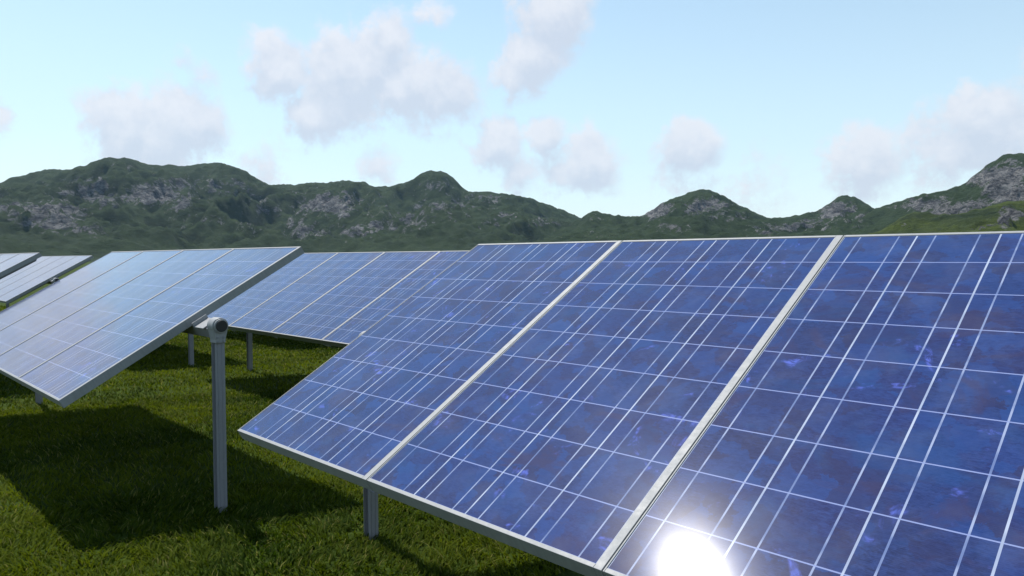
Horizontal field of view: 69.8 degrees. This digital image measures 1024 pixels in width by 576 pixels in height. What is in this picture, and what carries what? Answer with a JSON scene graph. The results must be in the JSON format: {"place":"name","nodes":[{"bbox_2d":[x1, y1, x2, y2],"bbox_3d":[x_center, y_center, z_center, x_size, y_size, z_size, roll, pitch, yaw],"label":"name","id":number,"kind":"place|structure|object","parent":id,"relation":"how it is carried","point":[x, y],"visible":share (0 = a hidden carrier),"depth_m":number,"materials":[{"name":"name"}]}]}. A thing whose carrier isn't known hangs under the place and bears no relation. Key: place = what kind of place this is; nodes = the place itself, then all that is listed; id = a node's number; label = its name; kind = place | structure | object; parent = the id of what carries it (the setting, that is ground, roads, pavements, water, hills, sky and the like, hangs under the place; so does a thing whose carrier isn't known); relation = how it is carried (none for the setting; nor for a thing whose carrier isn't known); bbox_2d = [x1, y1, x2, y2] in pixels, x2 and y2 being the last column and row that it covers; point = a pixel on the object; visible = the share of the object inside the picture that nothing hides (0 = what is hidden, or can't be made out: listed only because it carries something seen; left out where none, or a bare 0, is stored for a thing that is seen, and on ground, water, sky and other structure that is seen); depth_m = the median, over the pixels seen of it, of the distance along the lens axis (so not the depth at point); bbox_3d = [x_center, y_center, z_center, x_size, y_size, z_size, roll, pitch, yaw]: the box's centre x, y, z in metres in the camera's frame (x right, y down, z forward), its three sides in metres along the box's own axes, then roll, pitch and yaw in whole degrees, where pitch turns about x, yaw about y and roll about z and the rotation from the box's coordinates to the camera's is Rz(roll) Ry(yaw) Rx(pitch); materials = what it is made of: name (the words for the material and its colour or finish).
{"place":"outdoors","nodes":[
{"label":"outdoors","id":0,"kind":"place"},
{"bbox_2d":[0,157,580,261],"bbox_3d":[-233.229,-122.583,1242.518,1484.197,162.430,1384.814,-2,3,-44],"label":"mountains","id":1,"kind":"structure","parent":0,"point":[98,209],"depth_m":842.87,"materials":[{"name":"green plant"}]},
{"bbox_2d":[0,262,583,575],"bbox_3d":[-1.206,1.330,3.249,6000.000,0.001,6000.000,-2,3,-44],"label":"ground","id":2,"kind":"structure","parent":0,"point":[567,572],"depth_m":4.62,"materials":[{"name":"green plant"}]},
{"bbox_2d":[0,252,41,278],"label":"solar table","id":3,"kind":"object","parent":2,"relation":"on","point":[10,263],"visible":1,"depth_m":8.49,"materials":[{"name":"glass"}]},
{"bbox_2d":[0,255,93,307],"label":"solar table","id":4,"kind":"object","parent":2,"relation":"on","point":[33,276],"visible":0.92,"depth_m":14.54,"materials":[{"name":"glass"}]},
{"bbox_2d":[0,246,303,512],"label":"solar table","id":5,"kind":"object","parent":2,"relation":"on","point":[69,339],"visible":0.98,"depth_m":4.97,"materials":[{"name":"glass"}]},
{"bbox_2d":[188,334,193,365],"bbox_3d":[-5.943,0.389,11.568,1.447,1.841,4.562,-2,3,-44],"label":"solar table","id":6,"kind":"object","parent":2,"relation":"on","point":[190,349],"depth_m":10.00,"materials":[{"name":"metal"}]},
{"bbox_2d":[208,251,468,370],"bbox_3d":[-1.890,0.523,7.968,1.447,1.841,4.562,-2,3,-44],"label":"solar table","id":7,"kind":"object","parent":2,"relation":"on","point":[341,299],"visible":0.59,"depth_m":7.87,"materials":[{"name":"glass"}]},
{"bbox_2d":[237,231,1023,575],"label":"solar table","id":8,"kind":"object","parent":2,"relation":"on","point":[841,405],"visible":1,"depth_m":2.22,"materials":[{"name":"blue glass"}]},
{"bbox_2d":[0,0,1023,217],"label":"sky","id":9,"kind":"structure","parent":0,"point":[774,108],"materials":[{"name":"blue"}]},
{"bbox_2d":[527,189,874,242],"bbox_3d":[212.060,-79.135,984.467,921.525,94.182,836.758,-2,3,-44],"label":"mountains","id":10,"kind":"structure","parent":0,"point":[700,214],"depth_m":742.01,"materials":[{"name":"green plant"}]},
{"bbox_2d":[838,153,1023,235],"bbox_3d":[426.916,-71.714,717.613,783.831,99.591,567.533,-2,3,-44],"label":"mountains","id":11,"kind":"structure","parent":0,"point":[999,180],"depth_m":576.85,"materials":[{"name":"green plant"}]},
{"bbox_2d":[866,200,1023,234],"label":"hill","id":12,"kind":"structure","parent":0,"point":[1007,216],"depth_m":315.76,"materials":[{"name":"green plant"}]}
]}

